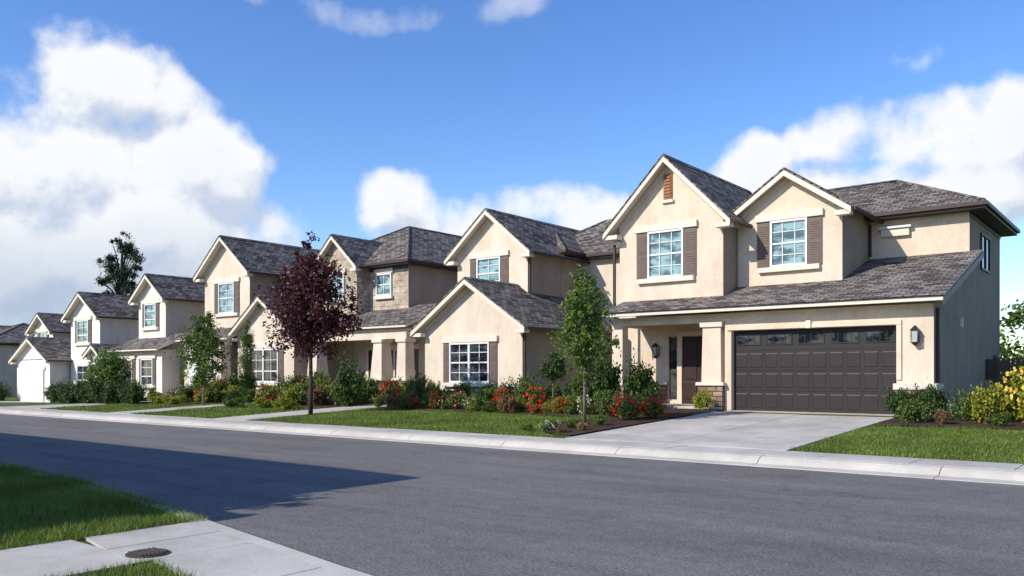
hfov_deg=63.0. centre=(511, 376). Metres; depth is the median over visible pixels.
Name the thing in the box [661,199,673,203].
gable vent sill
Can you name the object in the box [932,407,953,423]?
shrub
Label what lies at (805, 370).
garage door
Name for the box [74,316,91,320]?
window header
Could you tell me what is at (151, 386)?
window sill
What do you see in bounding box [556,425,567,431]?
shrub
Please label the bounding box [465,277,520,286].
gable ridge cap
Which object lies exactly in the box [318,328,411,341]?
porch beam
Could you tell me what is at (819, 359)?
garage door panel
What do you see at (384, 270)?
window header
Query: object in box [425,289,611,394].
gable walls
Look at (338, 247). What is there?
gable rake board
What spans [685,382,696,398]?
door panel
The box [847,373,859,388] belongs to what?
garage door panel
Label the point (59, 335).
gable walls
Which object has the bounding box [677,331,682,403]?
door surround
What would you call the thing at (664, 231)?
window frame
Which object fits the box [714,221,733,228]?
gable eave return
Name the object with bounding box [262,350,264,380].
window mullion
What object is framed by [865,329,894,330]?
garage door window frame
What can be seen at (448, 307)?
gable rake frieze
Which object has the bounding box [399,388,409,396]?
shrub
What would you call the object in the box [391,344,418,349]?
window header
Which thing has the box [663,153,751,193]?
gable ridge cap
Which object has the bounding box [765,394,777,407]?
garage door panel
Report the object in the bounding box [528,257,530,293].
downspout
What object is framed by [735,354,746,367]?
garage door panel
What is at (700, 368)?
door panel
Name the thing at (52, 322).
gable roof
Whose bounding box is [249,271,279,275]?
gable gutter
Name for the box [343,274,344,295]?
window frame
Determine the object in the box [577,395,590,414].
flowering shrub
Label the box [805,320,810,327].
keystone
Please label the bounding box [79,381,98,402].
shrub
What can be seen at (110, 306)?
gable roof
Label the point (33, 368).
garage trim
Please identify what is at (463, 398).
shrub
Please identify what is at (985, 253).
side window frame
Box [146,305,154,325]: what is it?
window glass
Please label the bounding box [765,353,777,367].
garage door panel
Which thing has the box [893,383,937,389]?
pier stone cap
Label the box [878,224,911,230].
ledge cap
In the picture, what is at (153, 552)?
manhole cover
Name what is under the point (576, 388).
shrub
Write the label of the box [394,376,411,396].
shrub
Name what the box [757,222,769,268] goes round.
window shutter
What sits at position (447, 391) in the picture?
shrub
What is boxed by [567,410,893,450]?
driveway
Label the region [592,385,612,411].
shrub
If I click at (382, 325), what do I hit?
shingle edge
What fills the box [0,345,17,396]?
body walls
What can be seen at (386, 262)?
gutter
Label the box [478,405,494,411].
shrub
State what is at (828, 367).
garage door section rail
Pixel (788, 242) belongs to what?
window rail
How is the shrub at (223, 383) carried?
on the mulch bed at (191, 401)
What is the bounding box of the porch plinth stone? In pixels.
[657,385,666,402]
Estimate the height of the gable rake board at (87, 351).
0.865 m
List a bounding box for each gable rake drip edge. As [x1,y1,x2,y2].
[8,337,46,360]
[24,313,49,332]
[60,292,96,318]
[81,344,98,355]
[127,274,162,301]
[192,236,247,277]
[225,295,279,335]
[317,234,355,265]
[409,277,524,331]
[443,208,529,260]
[602,154,730,234]
[732,168,851,211]
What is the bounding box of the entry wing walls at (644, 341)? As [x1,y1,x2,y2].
[632,311,730,403]
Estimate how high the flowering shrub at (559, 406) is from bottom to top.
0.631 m
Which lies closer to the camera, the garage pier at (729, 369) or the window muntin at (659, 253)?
the garage pier at (729, 369)
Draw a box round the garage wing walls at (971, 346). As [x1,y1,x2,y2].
[824,212,999,413]
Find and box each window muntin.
[459,345,459,380]
[479,344,479,380]
[659,233,659,275]
[671,232,671,274]
[782,222,782,263]
[794,221,795,262]
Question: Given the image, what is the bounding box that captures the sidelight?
[670,337,675,398]
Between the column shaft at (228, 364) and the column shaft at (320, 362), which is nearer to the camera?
the column shaft at (320, 362)
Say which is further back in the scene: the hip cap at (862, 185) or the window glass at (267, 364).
the window glass at (267, 364)
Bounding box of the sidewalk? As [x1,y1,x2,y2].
[0,407,1023,469]
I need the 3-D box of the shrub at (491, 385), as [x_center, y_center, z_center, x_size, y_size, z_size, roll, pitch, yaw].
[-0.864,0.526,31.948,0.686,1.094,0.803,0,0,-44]
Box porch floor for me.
[662,403,721,410]
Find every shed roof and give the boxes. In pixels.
[111,333,190,349]
[178,327,236,338]
[313,303,436,326]
[608,249,982,312]
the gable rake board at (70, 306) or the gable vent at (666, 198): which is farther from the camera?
the gable rake board at (70, 306)
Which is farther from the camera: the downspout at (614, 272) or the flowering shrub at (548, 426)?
the downspout at (614, 272)
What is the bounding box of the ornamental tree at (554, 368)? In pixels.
[536,353,570,400]
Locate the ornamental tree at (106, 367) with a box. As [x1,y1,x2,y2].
[83,346,135,386]
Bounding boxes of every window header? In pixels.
[35,328,46,331]
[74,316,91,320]
[76,361,89,364]
[120,355,135,358]
[138,354,155,358]
[141,299,159,304]
[213,277,239,283]
[254,344,283,348]
[374,268,393,274]
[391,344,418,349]
[441,335,497,342]
[468,249,508,259]
[635,219,697,233]
[755,208,823,222]
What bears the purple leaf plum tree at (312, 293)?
on the lawn terrain at (33, 404)
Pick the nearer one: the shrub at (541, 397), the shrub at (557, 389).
the shrub at (541, 397)
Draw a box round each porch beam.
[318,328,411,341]
[612,313,724,326]
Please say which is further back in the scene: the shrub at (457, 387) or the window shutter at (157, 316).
the window shutter at (157, 316)
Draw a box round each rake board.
[8,339,45,363]
[25,314,49,335]
[61,293,96,322]
[82,345,98,358]
[128,275,162,304]
[193,238,247,281]
[226,297,283,340]
[317,236,355,269]
[410,279,524,336]
[444,210,529,264]
[603,156,729,239]
[733,170,850,214]
[943,251,983,303]
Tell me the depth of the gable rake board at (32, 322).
63.60 m
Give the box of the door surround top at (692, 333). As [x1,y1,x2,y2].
[682,331,702,335]
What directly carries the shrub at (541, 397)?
on the mulch bed at (576, 412)
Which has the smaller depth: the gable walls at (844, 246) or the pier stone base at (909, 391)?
the pier stone base at (909, 391)
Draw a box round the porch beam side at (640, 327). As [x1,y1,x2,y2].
[628,326,648,328]
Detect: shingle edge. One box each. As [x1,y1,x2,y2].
[108,348,150,349]
[356,323,406,326]
[605,294,943,313]
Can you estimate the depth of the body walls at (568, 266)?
37.56 m
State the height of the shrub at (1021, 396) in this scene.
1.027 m
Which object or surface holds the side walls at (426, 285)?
on the entry walls at (350, 348)
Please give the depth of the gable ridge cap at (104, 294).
53.13 m
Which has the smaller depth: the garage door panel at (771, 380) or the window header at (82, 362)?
the garage door panel at (771, 380)
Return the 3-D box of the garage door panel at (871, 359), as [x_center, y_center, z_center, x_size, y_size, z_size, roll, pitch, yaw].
[10.393,-0.495,24.207,0.393,0.450,0.009,0,0,39]
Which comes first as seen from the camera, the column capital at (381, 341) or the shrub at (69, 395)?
the column capital at (381, 341)
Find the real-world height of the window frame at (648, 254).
1.510 m
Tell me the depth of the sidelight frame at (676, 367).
29.99 m
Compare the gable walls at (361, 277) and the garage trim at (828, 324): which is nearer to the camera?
the garage trim at (828, 324)
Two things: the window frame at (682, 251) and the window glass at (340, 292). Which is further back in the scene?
the window glass at (340, 292)
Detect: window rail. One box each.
[451,362,486,363]
[451,372,486,372]
[478,272,498,274]
[649,251,680,255]
[772,229,804,232]
[772,240,804,244]
[772,252,804,255]
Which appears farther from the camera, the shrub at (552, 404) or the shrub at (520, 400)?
the shrub at (520, 400)
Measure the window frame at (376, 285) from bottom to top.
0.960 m
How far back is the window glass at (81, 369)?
52.52 m
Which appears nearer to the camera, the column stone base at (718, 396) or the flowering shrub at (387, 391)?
the column stone base at (718, 396)
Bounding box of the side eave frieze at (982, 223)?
[970,212,1000,238]
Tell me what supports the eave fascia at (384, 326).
attached to the shed roof at (412, 314)
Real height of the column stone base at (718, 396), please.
0.850 m
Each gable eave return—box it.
[194,279,204,282]
[227,338,237,341]
[242,273,252,276]
[350,268,359,271]
[412,333,425,336]
[445,261,458,265]
[514,329,529,332]
[520,253,533,257]
[604,235,621,241]
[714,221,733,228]
[835,209,852,215]
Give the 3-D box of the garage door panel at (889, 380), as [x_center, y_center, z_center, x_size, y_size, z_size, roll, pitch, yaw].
[10.779,0.135,23.899,0.393,0.450,0.009,0,0,39]
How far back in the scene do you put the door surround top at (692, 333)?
29.52 m
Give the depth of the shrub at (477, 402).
28.31 m
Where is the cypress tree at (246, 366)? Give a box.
[229,320,258,395]
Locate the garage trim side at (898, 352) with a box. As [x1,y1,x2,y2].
[896,325,901,379]
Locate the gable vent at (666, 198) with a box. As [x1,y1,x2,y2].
[663,173,671,199]
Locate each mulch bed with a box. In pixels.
[184,398,256,403]
[244,399,421,407]
[366,404,665,416]
[541,408,725,434]
[873,414,1023,429]
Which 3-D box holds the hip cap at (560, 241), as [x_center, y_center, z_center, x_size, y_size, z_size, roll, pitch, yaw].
[2.093,-6.492,38.747,3.071,1.966,3.080,0,0,39]
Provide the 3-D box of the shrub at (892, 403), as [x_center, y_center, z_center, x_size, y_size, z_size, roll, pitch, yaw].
[10.102,0.628,21.645,0.963,0.995,0.896,0,0,-27]
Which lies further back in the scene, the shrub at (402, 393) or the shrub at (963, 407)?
the shrub at (402, 393)
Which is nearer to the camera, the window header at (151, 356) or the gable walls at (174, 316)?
the window header at (151, 356)
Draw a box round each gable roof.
[11,338,71,361]
[27,314,70,333]
[63,293,138,319]
[85,345,117,356]
[130,276,204,302]
[196,238,318,278]
[231,297,314,337]
[316,237,380,267]
[415,280,611,332]
[448,211,587,261]
[607,159,750,235]
[738,175,868,217]
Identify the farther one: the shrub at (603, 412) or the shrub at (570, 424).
the shrub at (603, 412)
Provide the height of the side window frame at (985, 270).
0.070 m
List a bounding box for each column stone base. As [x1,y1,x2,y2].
[371,381,390,399]
[698,386,724,410]
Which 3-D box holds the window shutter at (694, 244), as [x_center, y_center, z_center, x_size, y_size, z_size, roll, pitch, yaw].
[6.095,-4.265,28.625,0.450,1.670,0.048,0,0,39]
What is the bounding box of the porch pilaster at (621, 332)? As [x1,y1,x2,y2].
[612,326,627,384]
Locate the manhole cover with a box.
[125,547,169,557]
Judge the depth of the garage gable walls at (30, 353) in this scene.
54.46 m
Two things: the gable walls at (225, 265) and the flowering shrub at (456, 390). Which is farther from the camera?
the gable walls at (225, 265)
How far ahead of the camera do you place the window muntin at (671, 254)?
29.04 m
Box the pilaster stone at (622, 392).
[618,385,631,399]
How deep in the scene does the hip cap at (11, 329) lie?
73.09 m
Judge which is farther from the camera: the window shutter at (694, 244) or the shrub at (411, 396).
the shrub at (411, 396)
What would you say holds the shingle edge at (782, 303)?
on the eave fascia at (913, 299)
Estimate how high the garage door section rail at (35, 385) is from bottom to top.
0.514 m
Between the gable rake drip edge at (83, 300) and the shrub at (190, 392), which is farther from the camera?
the gable rake drip edge at (83, 300)
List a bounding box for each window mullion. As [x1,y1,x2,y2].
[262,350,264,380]
[468,344,470,380]
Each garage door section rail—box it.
[22,370,42,377]
[22,378,42,386]
[22,387,42,394]
[22,395,42,401]
[734,326,895,350]
[734,348,895,370]
[734,370,895,391]
[734,391,892,413]
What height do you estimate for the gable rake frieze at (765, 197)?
1.407 m
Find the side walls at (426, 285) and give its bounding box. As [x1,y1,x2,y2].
[408,265,457,307]
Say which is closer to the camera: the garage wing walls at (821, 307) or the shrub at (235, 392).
the garage wing walls at (821, 307)
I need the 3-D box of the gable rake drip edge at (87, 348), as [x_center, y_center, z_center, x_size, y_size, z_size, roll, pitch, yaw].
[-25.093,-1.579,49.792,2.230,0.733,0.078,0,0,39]
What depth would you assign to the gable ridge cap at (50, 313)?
64.02 m
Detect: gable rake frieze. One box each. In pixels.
[16,345,30,362]
[70,301,82,319]
[138,283,149,301]
[204,245,223,277]
[237,304,261,337]
[319,243,334,269]
[424,287,469,332]
[457,218,489,260]
[619,165,722,231]
[740,177,841,218]
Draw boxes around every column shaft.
[215,345,230,378]
[307,345,328,377]
[370,343,393,377]
[396,342,414,377]
[701,327,724,381]
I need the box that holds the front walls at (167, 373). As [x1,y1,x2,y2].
[118,350,179,400]
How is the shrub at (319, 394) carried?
on the mulch bed at (327, 404)
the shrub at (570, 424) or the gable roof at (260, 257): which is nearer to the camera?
the shrub at (570, 424)
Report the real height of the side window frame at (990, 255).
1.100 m
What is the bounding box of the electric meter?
[986,359,992,378]
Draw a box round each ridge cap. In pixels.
[27,337,70,339]
[37,312,62,314]
[78,291,130,296]
[91,343,119,345]
[145,273,192,279]
[220,235,319,251]
[332,234,383,244]
[410,226,461,236]
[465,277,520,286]
[485,208,578,231]
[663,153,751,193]
[783,167,838,196]
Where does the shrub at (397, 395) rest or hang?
on the mulch bed at (576, 412)
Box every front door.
[368,350,372,377]
[683,337,701,402]
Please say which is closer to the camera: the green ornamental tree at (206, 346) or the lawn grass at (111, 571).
the lawn grass at (111, 571)
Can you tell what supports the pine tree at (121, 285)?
on the lawn terrain at (33, 404)
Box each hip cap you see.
[0,323,23,334]
[287,226,407,271]
[406,226,409,258]
[550,223,565,248]
[574,220,605,234]
[827,180,895,190]
[896,180,985,200]
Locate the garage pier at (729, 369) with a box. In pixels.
[725,317,733,410]
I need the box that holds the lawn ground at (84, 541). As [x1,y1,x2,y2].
[0,467,374,575]
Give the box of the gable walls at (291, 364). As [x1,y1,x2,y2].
[238,307,338,397]
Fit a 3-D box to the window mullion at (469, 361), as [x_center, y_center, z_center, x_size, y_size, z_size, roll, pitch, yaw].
[-1.702,-0.550,33.291,0.100,1.460,0.082,0,0,39]
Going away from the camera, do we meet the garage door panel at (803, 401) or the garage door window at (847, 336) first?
the garage door window at (847, 336)
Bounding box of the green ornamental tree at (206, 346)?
[164,309,237,405]
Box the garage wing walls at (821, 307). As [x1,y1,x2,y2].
[729,306,824,330]
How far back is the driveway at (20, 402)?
52.08 m
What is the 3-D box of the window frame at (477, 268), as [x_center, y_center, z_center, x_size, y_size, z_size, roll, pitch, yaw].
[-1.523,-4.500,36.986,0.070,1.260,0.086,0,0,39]
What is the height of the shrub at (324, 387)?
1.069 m
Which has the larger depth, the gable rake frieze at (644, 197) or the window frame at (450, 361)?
the window frame at (450, 361)
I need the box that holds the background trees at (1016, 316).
[1000,299,1023,357]
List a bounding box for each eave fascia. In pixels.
[107,348,157,351]
[347,324,406,329]
[602,296,942,317]
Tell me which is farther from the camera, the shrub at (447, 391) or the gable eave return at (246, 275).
the gable eave return at (246, 275)
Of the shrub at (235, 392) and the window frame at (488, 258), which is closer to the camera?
the window frame at (488, 258)
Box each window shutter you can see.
[89,320,91,342]
[133,359,135,379]
[153,359,155,385]
[156,303,158,326]
[214,284,217,313]
[234,281,239,312]
[279,348,283,381]
[391,350,393,375]
[414,349,417,377]
[443,343,448,382]
[470,259,475,277]
[490,342,496,382]
[501,255,507,282]
[637,233,646,279]
[684,227,695,275]
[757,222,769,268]
[808,215,821,263]
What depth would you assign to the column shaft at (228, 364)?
44.03 m
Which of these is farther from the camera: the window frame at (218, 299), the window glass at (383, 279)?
the window frame at (218, 299)
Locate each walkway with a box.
[0,521,346,575]
[109,402,256,413]
[215,404,386,419]
[692,411,716,414]
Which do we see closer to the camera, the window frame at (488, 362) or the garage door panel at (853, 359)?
the garage door panel at (853, 359)
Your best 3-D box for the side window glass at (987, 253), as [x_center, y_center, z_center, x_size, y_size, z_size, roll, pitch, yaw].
[16.377,-4.250,28.959,0.016,1.100,1.500,0,0,39]
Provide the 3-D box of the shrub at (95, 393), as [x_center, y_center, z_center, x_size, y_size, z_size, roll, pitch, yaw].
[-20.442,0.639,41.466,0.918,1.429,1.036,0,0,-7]
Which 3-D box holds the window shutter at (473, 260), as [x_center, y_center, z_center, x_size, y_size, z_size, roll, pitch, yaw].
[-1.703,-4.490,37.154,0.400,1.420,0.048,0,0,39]
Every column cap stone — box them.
[366,378,391,380]
[391,378,417,380]
[695,382,725,385]
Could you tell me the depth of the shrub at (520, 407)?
27.69 m
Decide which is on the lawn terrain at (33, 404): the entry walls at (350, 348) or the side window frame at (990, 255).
the entry walls at (350, 348)
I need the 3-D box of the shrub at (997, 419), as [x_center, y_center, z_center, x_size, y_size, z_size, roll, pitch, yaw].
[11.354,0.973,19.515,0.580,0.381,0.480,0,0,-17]
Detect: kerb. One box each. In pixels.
[0,409,1023,484]
[0,463,372,575]
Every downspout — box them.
[523,333,525,404]
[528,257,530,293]
[613,245,615,318]
[868,225,871,256]
[936,308,939,390]
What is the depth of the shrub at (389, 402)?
31.07 m
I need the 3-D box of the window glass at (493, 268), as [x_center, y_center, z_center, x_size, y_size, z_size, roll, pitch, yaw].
[-1.002,-4.500,36.612,1.310,1.360,0.016,0,0,39]
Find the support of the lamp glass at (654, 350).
attached to the entry wing walls at (644, 341)
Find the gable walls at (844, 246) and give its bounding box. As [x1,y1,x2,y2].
[738,183,868,286]
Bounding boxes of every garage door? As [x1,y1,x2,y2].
[22,370,43,401]
[734,326,882,413]
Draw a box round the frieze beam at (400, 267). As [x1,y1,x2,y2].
[369,265,407,271]
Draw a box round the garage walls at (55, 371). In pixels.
[17,359,70,402]
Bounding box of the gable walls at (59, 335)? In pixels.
[33,323,70,337]
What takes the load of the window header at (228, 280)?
attached to the gable walls at (225, 265)
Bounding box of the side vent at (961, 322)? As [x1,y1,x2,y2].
[959,318,963,327]
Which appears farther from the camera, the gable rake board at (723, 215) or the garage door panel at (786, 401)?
the gable rake board at (723, 215)
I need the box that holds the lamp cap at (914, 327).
[910,325,920,330]
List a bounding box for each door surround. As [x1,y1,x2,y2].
[366,347,372,377]
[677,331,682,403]
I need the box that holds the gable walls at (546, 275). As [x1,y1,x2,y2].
[458,220,561,296]
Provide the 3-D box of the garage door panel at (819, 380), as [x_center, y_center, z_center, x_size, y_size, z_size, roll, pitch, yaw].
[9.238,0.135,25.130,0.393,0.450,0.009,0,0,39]
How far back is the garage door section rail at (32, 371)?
54.08 m
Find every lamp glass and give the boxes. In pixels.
[653,347,658,355]
[911,330,918,341]
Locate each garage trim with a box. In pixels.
[21,367,45,369]
[727,319,901,330]
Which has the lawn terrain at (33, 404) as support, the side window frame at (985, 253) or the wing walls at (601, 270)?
the wing walls at (601, 270)
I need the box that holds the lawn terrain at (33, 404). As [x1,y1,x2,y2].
[0,397,1023,463]
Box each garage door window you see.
[737,334,759,344]
[767,333,790,343]
[799,332,822,342]
[832,331,857,341]
[866,330,893,341]
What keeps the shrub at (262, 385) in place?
on the mulch bed at (327, 404)
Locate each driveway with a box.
[0,401,49,402]
[8,401,151,408]
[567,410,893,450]
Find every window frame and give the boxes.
[87,321,88,340]
[144,305,145,326]
[218,285,219,312]
[248,348,276,350]
[277,350,278,380]
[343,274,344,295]
[376,276,377,294]
[390,274,391,293]
[394,351,395,377]
[449,342,489,344]
[449,345,451,380]
[449,381,489,382]
[476,256,500,259]
[476,260,478,277]
[487,344,489,380]
[499,258,500,281]
[647,228,683,233]
[647,234,649,276]
[647,274,683,278]
[681,230,683,273]
[770,217,807,222]
[770,223,772,264]
[770,262,807,266]
[805,219,807,261]
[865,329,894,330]
[865,341,894,342]
[980,235,982,266]
[980,267,990,273]
[985,238,986,268]
[989,240,990,271]
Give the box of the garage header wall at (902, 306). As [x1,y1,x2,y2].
[725,303,935,316]
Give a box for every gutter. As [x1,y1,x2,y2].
[48,360,72,361]
[98,316,138,319]
[164,298,204,302]
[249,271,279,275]
[287,259,406,275]
[357,266,373,269]
[406,258,457,268]
[526,326,611,334]
[531,250,590,263]
[564,249,585,255]
[583,251,619,256]
[732,218,751,227]
[853,206,883,223]
[863,200,983,217]
[984,200,1019,233]
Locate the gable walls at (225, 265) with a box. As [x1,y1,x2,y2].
[205,247,287,327]
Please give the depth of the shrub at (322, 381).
36.10 m
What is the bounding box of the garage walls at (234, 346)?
[184,339,237,399]
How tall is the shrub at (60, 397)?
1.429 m
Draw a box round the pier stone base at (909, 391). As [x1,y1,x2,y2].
[895,390,931,414]
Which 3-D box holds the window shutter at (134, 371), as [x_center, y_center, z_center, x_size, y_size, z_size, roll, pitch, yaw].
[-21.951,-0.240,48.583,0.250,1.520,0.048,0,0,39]
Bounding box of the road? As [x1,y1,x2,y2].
[0,414,1023,575]
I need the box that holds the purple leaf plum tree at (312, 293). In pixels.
[249,231,366,414]
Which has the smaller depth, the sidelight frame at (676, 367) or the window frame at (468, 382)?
the sidelight frame at (676, 367)
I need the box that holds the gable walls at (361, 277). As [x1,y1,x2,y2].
[320,245,368,316]
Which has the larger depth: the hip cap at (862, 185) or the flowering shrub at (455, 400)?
the hip cap at (862, 185)
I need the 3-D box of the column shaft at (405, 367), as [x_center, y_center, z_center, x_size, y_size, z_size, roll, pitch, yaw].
[-4.787,-0.726,37.602,0.600,1.628,0.600,0,0,39]
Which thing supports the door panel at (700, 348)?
attached to the front door at (698, 357)
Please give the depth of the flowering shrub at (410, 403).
30.64 m
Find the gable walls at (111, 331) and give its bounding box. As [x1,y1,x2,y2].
[71,303,138,385]
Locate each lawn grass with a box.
[39,555,203,575]
[41,402,330,417]
[248,407,605,437]
[791,423,1023,463]
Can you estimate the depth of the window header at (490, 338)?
33.16 m
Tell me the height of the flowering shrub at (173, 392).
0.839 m
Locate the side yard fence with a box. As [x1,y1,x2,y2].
[993,355,1023,403]
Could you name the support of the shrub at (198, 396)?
on the mulch bed at (191, 401)
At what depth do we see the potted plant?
28.37 m
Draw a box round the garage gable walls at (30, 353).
[20,347,41,360]
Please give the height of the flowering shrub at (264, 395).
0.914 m
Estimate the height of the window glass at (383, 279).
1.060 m
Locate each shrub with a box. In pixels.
[0,380,11,400]
[42,382,57,401]
[47,377,61,402]
[56,378,69,402]
[58,379,75,402]
[63,381,83,402]
[73,376,87,402]
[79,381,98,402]
[87,381,101,402]
[89,380,107,403]
[100,379,122,403]
[101,381,123,402]
[115,378,137,403]
[120,380,143,402]
[124,378,149,403]
[147,388,156,400]
[147,394,171,403]
[161,394,190,403]
[167,385,179,396]
[176,382,192,400]
[185,384,194,400]
[194,389,213,402]
[205,383,221,392]
[206,389,226,402]
[208,379,224,392]
[219,378,228,391]
[220,395,246,407]
[223,384,240,400]
[225,372,241,388]
[226,389,244,398]
[241,387,257,403]
[251,397,274,407]
[255,381,273,398]
[256,383,277,400]
[267,388,277,401]
[268,397,300,408]
[271,380,286,400]
[274,374,288,385]
[277,382,299,403]
[278,381,303,397]
[285,373,306,384]
[288,371,304,385]
[290,381,325,404]
[302,383,329,405]
[304,383,315,403]
[306,368,327,384]
[314,375,329,397]
[316,378,334,402]
[326,381,337,401]
[328,351,366,405]
[336,391,365,403]
[352,369,370,401]
[359,376,382,401]
[372,396,385,407]
[380,378,400,402]
[384,396,394,408]
[389,391,400,406]
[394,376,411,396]
[396,396,405,408]
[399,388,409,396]
[404,393,417,406]
[405,398,419,408]
[407,369,429,405]
[412,397,422,408]
[422,391,431,407]
[425,376,442,391]
[429,391,439,408]
[437,394,450,408]
[438,392,451,408]
[441,386,455,396]
[446,391,467,408]
[450,387,466,398]
[451,380,470,395]
[459,377,472,396]
[460,395,470,408]
[461,397,475,409]
[465,401,486,410]
[467,394,483,411]
[471,391,481,397]
[477,386,494,401]
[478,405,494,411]
[482,378,498,396]
[487,398,501,409]
[491,386,504,398]
[492,386,511,409]
[496,395,511,411]
[497,374,523,397]
[503,392,518,412]
[515,373,544,405]
[515,394,523,404]
[515,404,526,411]
[518,423,533,430]
[524,385,545,409]
[529,402,544,413]
[533,393,549,404]
[538,383,557,400]
[539,422,554,430]
[541,401,550,411]
[544,419,560,426]
[548,383,562,398]
[548,397,560,412]
[553,394,565,413]
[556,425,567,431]
[560,385,571,399]
[561,395,578,405]
[562,417,578,427]
[564,406,574,413]
[565,370,594,406]
[576,422,587,429]
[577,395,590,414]
[578,394,595,413]
[587,405,596,414]
[589,350,624,397]
[591,414,609,424]
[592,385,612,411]
[597,393,620,416]
[598,408,605,414]
[607,395,642,419]
[608,391,624,400]
[622,347,655,397]
[627,391,643,413]
[640,383,661,412]
[641,395,668,417]
[691,390,713,410]
[882,383,915,420]
[896,396,929,422]
[911,382,952,419]
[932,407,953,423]
[945,388,975,420]
[965,381,1006,423]
[984,411,1014,426]
[990,359,1023,422]
[1016,391,1023,417]
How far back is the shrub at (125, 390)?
39.71 m
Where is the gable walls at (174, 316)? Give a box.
[139,285,204,385]
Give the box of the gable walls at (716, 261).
[620,169,737,302]
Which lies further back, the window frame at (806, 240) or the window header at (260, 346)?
the window header at (260, 346)
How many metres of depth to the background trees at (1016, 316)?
39.75 m
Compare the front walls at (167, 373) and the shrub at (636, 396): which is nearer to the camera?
the shrub at (636, 396)
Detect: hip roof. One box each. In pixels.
[0,324,32,345]
[289,228,460,275]
[557,236,583,257]
[575,221,619,259]
[830,182,1016,236]
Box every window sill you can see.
[73,342,90,345]
[139,385,155,387]
[141,327,158,330]
[213,312,238,316]
[255,382,280,385]
[374,295,392,299]
[442,383,496,386]
[636,275,694,284]
[757,263,819,273]
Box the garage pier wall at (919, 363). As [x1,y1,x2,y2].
[897,307,935,383]
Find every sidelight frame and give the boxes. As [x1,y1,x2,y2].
[669,337,670,398]
[676,336,676,398]
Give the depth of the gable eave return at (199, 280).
47.73 m
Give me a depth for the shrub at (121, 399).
40.20 m
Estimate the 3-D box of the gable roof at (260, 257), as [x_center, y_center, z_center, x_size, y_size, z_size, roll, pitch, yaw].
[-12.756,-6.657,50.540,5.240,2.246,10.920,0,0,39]
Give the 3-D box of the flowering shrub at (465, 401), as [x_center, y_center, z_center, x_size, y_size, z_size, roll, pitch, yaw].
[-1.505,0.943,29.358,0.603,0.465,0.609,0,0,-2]
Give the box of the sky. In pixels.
[0,0,1023,357]
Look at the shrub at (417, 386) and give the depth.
32.04 m
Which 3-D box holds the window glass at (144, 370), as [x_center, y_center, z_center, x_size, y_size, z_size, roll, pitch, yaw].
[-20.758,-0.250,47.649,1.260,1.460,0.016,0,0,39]
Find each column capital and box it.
[371,339,392,342]
[395,338,415,341]
[699,322,724,327]
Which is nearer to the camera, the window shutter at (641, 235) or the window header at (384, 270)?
the window shutter at (641, 235)
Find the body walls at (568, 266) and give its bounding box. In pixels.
[562,259,582,298]
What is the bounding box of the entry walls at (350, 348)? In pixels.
[339,321,424,395]
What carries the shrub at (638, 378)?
on the mulch bed at (576, 412)
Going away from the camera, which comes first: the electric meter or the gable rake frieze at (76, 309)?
the electric meter
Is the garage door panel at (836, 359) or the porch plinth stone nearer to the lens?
the garage door panel at (836, 359)
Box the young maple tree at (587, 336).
[547,264,619,423]
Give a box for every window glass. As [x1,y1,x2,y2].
[78,321,86,341]
[78,366,86,381]
[142,360,151,383]
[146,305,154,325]
[220,284,232,312]
[251,350,276,380]
[330,275,342,297]
[378,274,389,294]
[452,344,486,380]
[479,258,498,280]
[650,231,680,276]
[773,220,804,264]
[983,237,988,270]
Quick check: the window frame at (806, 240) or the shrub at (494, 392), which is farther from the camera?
the shrub at (494, 392)
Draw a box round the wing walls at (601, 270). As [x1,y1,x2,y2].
[583,257,631,375]
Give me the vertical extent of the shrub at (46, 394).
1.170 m
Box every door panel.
[685,341,696,356]
[685,359,696,378]
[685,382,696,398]
[700,341,701,355]
[700,359,701,378]
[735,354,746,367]
[735,374,746,387]
[735,393,746,407]
[750,353,761,367]
[750,374,761,387]
[750,393,761,407]
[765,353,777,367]
[765,373,777,387]
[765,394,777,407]
[781,353,792,367]
[781,373,792,387]
[781,394,792,408]
[797,353,809,367]
[797,373,809,387]
[797,394,809,408]
[813,352,825,366]
[813,373,825,387]
[813,394,825,408]
[830,352,842,366]
[830,373,842,388]
[830,394,842,409]
[847,352,859,366]
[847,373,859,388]
[847,395,859,409]
[864,351,877,366]
[864,373,877,388]
[864,395,877,410]
[882,351,895,366]
[882,373,896,388]
[882,395,893,410]
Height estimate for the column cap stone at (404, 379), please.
0.108 m
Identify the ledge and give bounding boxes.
[881,227,909,237]
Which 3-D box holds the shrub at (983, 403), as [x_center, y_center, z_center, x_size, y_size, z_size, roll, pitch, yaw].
[11.475,0.620,20.289,0.911,1.027,0.978,0,0,32]
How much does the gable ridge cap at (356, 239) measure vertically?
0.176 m
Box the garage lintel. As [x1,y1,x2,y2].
[731,309,896,330]
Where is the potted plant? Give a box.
[648,379,660,393]
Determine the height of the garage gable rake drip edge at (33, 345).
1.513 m
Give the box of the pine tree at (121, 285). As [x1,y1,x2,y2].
[94,232,145,294]
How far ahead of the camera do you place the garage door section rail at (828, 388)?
25.21 m
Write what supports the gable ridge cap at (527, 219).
on the gable roof at (534, 236)
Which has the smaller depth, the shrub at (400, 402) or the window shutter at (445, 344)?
the shrub at (400, 402)
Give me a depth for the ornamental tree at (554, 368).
28.20 m
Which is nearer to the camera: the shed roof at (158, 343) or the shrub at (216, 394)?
the shrub at (216, 394)
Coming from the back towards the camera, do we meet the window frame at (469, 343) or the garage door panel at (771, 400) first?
the window frame at (469, 343)
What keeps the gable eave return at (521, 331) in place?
attached to the gable roof at (523, 306)
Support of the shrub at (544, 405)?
on the mulch bed at (576, 412)
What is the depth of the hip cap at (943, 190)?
28.19 m

